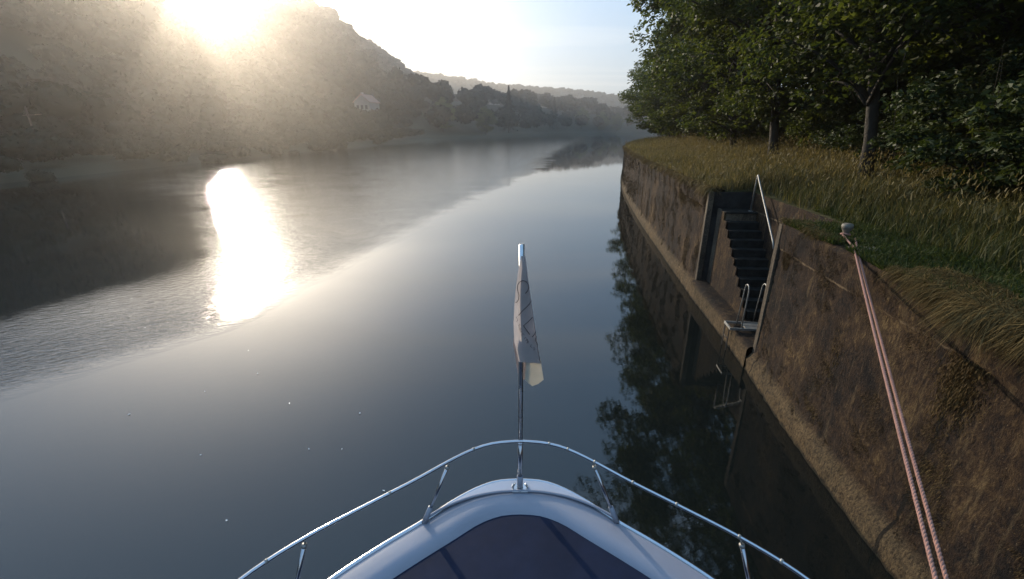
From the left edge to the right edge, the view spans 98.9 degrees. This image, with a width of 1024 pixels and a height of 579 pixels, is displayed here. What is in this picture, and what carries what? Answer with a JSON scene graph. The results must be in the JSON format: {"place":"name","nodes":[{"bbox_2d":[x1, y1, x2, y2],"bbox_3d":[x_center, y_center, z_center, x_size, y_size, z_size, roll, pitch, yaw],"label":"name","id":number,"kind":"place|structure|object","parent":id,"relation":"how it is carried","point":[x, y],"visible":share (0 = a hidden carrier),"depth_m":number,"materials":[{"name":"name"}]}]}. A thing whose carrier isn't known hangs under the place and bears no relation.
{"place":"outdoors","nodes":[
{"label":"outdoors","id":0,"kind":"place"},
{"bbox_2d":[0,0,648,183],"bbox_3d":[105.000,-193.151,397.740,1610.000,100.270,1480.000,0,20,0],"label":"hills","id":1,"kind":"structure","parent":0,"point":[15,42],"depth_m":108.51,"materials":[{"name":"green plant"}]},
{"bbox_2d":[22,106,41,128],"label":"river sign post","id":2,"kind":"object","parent":1,"relation":"on","point":[29,119],"visible":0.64,"depth_m":48.31,"materials":[{"name":"metal"}]},
{"bbox_2d":[0,0,646,180],"bbox_3d":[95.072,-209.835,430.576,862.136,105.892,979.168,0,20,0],"label":"woods","id":3,"kind":"object","parent":1,"relation":"on","point":[150,89],"visible":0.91,"depth_m":121.22,"materials":[{"name":"green plant"}]},
{"bbox_2d":[352,92,380,111],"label":"house","id":4,"kind":"structure","parent":1,"relation":"on","point":[362,101],"depth_m":171.86,"materials":[{"name":"paint"}]},
{"bbox_2d":[430,97,457,131],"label":"broadleaf tree","id":5,"kind":"object","parent":1,"relation":"on","point":[442,101],"visible":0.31,"depth_m":207.44,"materials":[{"name":"green plant"}]},
{"bbox_2d":[475,105,498,132],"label":"broadleaf tree","id":6,"kind":"object","parent":1,"relation":"on","point":[483,120],"visible":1,"depth_m":231.71,"materials":[{"name":"green plant"}]},
{"bbox_2d":[502,85,517,132],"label":"conifer tree","id":7,"kind":"object","parent":1,"relation":"on","point":[508,108],"visible":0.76,"depth_m":267.18,"materials":[{"name":"green plant"}]},
{"bbox_2d":[546,97,559,129],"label":"conifer tree","id":8,"kind":"object","parent":1,"relation":"on","point":[553,108],"visible":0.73,"depth_m":344.61,"materials":[{"name":"green plant"}]},
{"bbox_2d":[574,107,590,128],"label":"broadleaf tree","id":9,"kind":"object","parent":1,"relation":"on","point":[582,111],"visible":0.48,"depth_m":372.35,"materials":[{"name":"green plant"}]},
{"bbox_2d":[596,111,610,129],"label":"broadleaf tree","id":10,"kind":"object","parent":1,"relation":"on","point":[605,123],"visible":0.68,"depth_m":379.40,"materials":[{"name":"green plant"}]},
{"bbox_2d":[0,133,893,578],"bbox_3d":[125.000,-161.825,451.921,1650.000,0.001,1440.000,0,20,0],"label":"river","id":11,"kind":"structure","parent":0,"point":[266,357],"depth_m":8.66,"materials":[{"name":"liquid"}]},
{"bbox_2d":[238,244,810,578],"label":"motor boat","id":12,"kind":"object","parent":11,"relation":"on","point":[519,527],"visible":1,"depth_m":3.34,"materials":[{"name":"white paint"}]},
{"bbox_2d":[513,256,543,385],"bbox_3d":[0.130,0.264,3.311,0.242,1.081,0.071,0,20,0],"label":"pennant flag","id":13,"kind":"object","parent":12,"relation":"hanging from","point":[525,346],"visible":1,"depth_m":3.31,"materials":[{"name":"fabric"}]},
{"bbox_2d":[620,153,1023,578],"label":"quay wall","id":14,"kind":"structure","parent":11,"relation":"in","point":[737,252],"depth_m":5.44,"materials":[{"name":"concrete"}]},
{"bbox_2d":[721,283,765,349],"bbox_3d":[4.962,0.861,9.425,0.759,2.103,0.565,0,20,0],"label":"boarding ladder","id":15,"kind":"object","parent":14,"relation":"attached to","point":[749,326],"visible":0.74,"depth_m":9.33,"materials":[{"name":"metal"}]},
{"bbox_2d":[749,175,773,248],"bbox_3d":[5.983,-1.884,10.335,0.119,1.457,1.828,3,20,7],"label":"stair handrail","id":16,"kind":"object","parent":14,"relation":"on","point":[764,203],"visible":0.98,"depth_m":10.47,"materials":[{"name":"metal"}]},
{"bbox_2d":[621,150,1023,578],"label":"wall moss","id":17,"kind":"object","parent":14,"relation":"attached to","point":[963,381],"depth_m":4.77,"materials":[{"name":"green plant"}]},
{"bbox_2d":[622,145,1023,382],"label":"hanging thatch","id":18,"kind":"object","parent":14,"relation":"on","point":[957,312],"visible":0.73,"depth_m":4.07,"materials":[{"name":"plant"}]},
{"bbox_2d":[176,0,806,94],"label":"sky","id":19,"kind":"structure","parent":0,"point":[586,45],"materials":[{"name":"white"}]},
{"bbox_2d":[625,134,1023,283],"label":"bank ground","id":20,"kind":"structure","parent":0,"point":[787,202],"depth_m":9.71,"materials":[{"name":"green plant"}]},
{"bbox_2d":[620,85,666,135],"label":"broadleaf tree","id":21,"kind":"object","parent":20,"relation":"on","point":[629,107],"visible":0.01,"depth_m":48.49,"materials":[{"name":"green plant"}]},
{"bbox_2d":[617,65,698,136],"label":"broadleaf tree","id":22,"kind":"object","parent":20,"relation":"on","point":[655,106],"visible":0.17,"depth_m":41.41,"materials":[{"name":"green plant"}]},
{"bbox_2d":[670,120,690,134],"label":"bush","id":23,"kind":"object","parent":20,"relation":"on","point":[680,133],"visible":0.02,"depth_m":41.36,"materials":[{"name":"green plant"}]},
{"bbox_2d":[627,34,743,138],"bbox_3d":[13.609,-16.450,34.523,9.286,10.068,8.320,0,20,0],"label":"broadleaf tree","id":24,"kind":"object","parent":20,"relation":"on","point":[633,73],"visible":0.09,"depth_m":34.83,"materials":[{"name":"green plant"}]},
{"bbox_2d":[682,114,705,136],"bbox_3d":[17.039,-14.156,37.338,5.121,4.181,4.802,9,22,23],"label":"bush","id":25,"kind":"object","parent":20,"relation":"on","point":[692,131],"visible":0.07,"depth_m":37.48,"materials":[{"name":"green plant"}]},
{"bbox_2d":[627,15,761,140],"bbox_3d":[13.013,-14.139,28.198,10.231,10.206,10.786,13,27,41],"label":"broadleaf tree","id":26,"kind":"object","parent":20,"relation":"on","point":[671,112],"visible":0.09,"depth_m":28.65,"materials":[{"name":"green plant"}]},
{"bbox_2d":[711,115,750,138],"bbox_3d":[15.160,-11.233,29.835,4.365,3.801,4.655,-2,20,-4],"label":"bush","id":27,"kind":"object","parent":20,"relation":"on","point":[729,133],"visible":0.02,"depth_m":28.75,"materials":[{"name":"green plant"}]},
{"bbox_2d":[629,0,868,144],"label":"broadleaf tree","id":28,"kind":"object","parent":20,"relation":"on","point":[730,125],"visible":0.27,"depth_m":22.57,"materials":[{"name":"green plant"}]},
{"bbox_2d":[627,0,889,159],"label":"broadleaf tree","id":29,"kind":"object","parent":20,"relation":"on","point":[709,14],"visible":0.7,"depth_m":15.72,"materials":[{"name":"green plant"}]},
{"bbox_2d":[719,94,807,138],"bbox_3d":[15.332,-10.175,26.198,5.476,4.233,6.334,-13,24,-31],"label":"bush","id":30,"kind":"object","parent":20,"relation":"on","point":[745,133],"visible":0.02,"depth_m":25.89,"materials":[{"name":"green plant"}]},
{"bbox_2d":[741,94,824,142],"bbox_3d":[13.652,-8.338,22.193,4.423,3.611,4.147,-13,24,-32],"label":"bush","id":31,"kind":"object","parent":20,"relation":"on","point":[762,131],"visible":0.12,"depth_m":21.79,"materials":[{"name":"green plant"}]},
{"bbox_2d":[758,73,882,143],"bbox_3d":[13.869,-7.549,18.658,5.932,4.586,6.862,10,23,26],"label":"bush","id":32,"kind":"object","parent":20,"relation":"on","point":[788,122],"visible":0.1,"depth_m":18.74,"materials":[{"name":"green plant"}]},
{"bbox_2d":[782,82,864,149],"bbox_3d":[13.277,-6.546,17.333,4.423,3.611,4.147,10,22,25],"label":"bush","id":33,"kind":"object","parent":20,"relation":"on","point":[806,114],"visible":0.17,"depth_m":17.07,"materials":[{"name":"green plant"}]},
{"bbox_2d":[631,131,1023,235],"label":"grass seed heads","id":34,"kind":"object","parent":20,"relation":"attached to","point":[1017,204],"depth_m":11.05,"materials":[{"name":"beige plant"}]},
{"bbox_2d":[748,9,940,94],"bbox_3d":[16.926,-13.772,21.260,10.000,13.981,11.838,-13,23,-27],"label":"broadleaf tree","id":35,"kind":"object","parent":20,"relation":"on","point":[891,41],"visible":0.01,"depth_m":19.63,"materials":[{"name":"green plant"}]},
{"bbox_2d":[841,223,853,236],"bbox_3d":[4.930,-0.830,6.473,0.187,0.298,0.187,0,20,0],"label":"mooring bollard","id":36,"kind":"object","parent":20,"relation":"on","point":[847,227],"visible":0.54,"depth_m":6.41,"materials":[{"name":"metal"}]},
{"bbox_2d":[840,233,948,578],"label":"mooring rope","id":37,"kind":"object","parent":36,"relation":"attached to","point":[922,525],"visible":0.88,"depth_m":3.25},
{"bbox_2d":[808,78,925,155],"bbox_3d":[12.803,-5.565,14.113,5.806,3.880,5.020,-1,20,-2],"label":"bush","id":38,"kind":"object","parent":20,"relation":"on","point":[843,116],"visible":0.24,"depth_m":14.34,"materials":[{"name":"green plant"}]},
{"bbox_2d":[736,0,1023,178],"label":"broadleaf tree","id":39,"kind":"object","parent":20,"relation":"on","point":[878,16],"visible":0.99,"depth_m":9.80,"materials":[{"name":"green plant"}]},
{"bbox_2d":[809,88,976,165],"bbox_3d":[10.868,-4.410,12.231,3.651,2.822,4.223,-12,23,-29],"label":"bush","id":40,"kind":"object","parent":20,"relation":"on","point":[856,139],"visible":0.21,"depth_m":12.27,"materials":[{"name":"green plant"}]},
{"bbox_2d":[777,0,1023,122],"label":"broadleaf tree","id":41,"kind":"object","parent":20,"relation":"on","point":[944,58],"visible":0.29,"depth_m":11.97,"materials":[{"name":"green plant"}]},
{"bbox_2d":[782,195,1023,329],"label":"short grass","id":42,"kind":"structure","parent":20,"relation":"on","point":[898,249],"depth_m":5.62,"materials":[{"name":"green plant"}]},
{"bbox_2d":[853,4,992,75],"bbox_3d":[20.772,-12.829,18.518,12.943,14.241,12.277,-16,25,-34],"label":"broadleaf tree","id":43,"kind":"object","parent":20,"relation":"on","point":[902,28],"depth_m":19.51,"materials":[{"name":"green plant"}]},
{"bbox_2d":[866,32,1023,200],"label":"bush","id":44,"kind":"object","parent":20,"relation":"on","point":[933,144],"visible":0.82,"depth_m":7.98,"materials":[{"name":"green plant"}]},
{"bbox_2d":[901,0,1016,54],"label":"broadleaf tree","id":45,"kind":"object","parent":20,"relation":"on","point":[1008,2],"visible":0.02,"depth_m":14.02,"materials":[{"name":"green plant"}]},
{"bbox_2d":[906,17,1023,156],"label":"bush","id":46,"kind":"object","parent":20,"relation":"on","point":[974,56],"visible":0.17,"depth_m":10.53,"materials":[{"name":"green plant"}]},
{"bbox_2d":[931,40,1023,164],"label":"bush","id":47,"kind":"object","parent":20,"relation":"on","point":[969,135],"visible":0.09,"depth_m":9.29,"materials":[{"name":"green plant"}]},
{"bbox_2d":[954,62,1023,208],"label":"bush","id":48,"kind":"object","parent":20,"relation":"on","point":[1013,140],"visible":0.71,"depth_m":6.47,"materials":[{"name":"green plant"}]}
]}

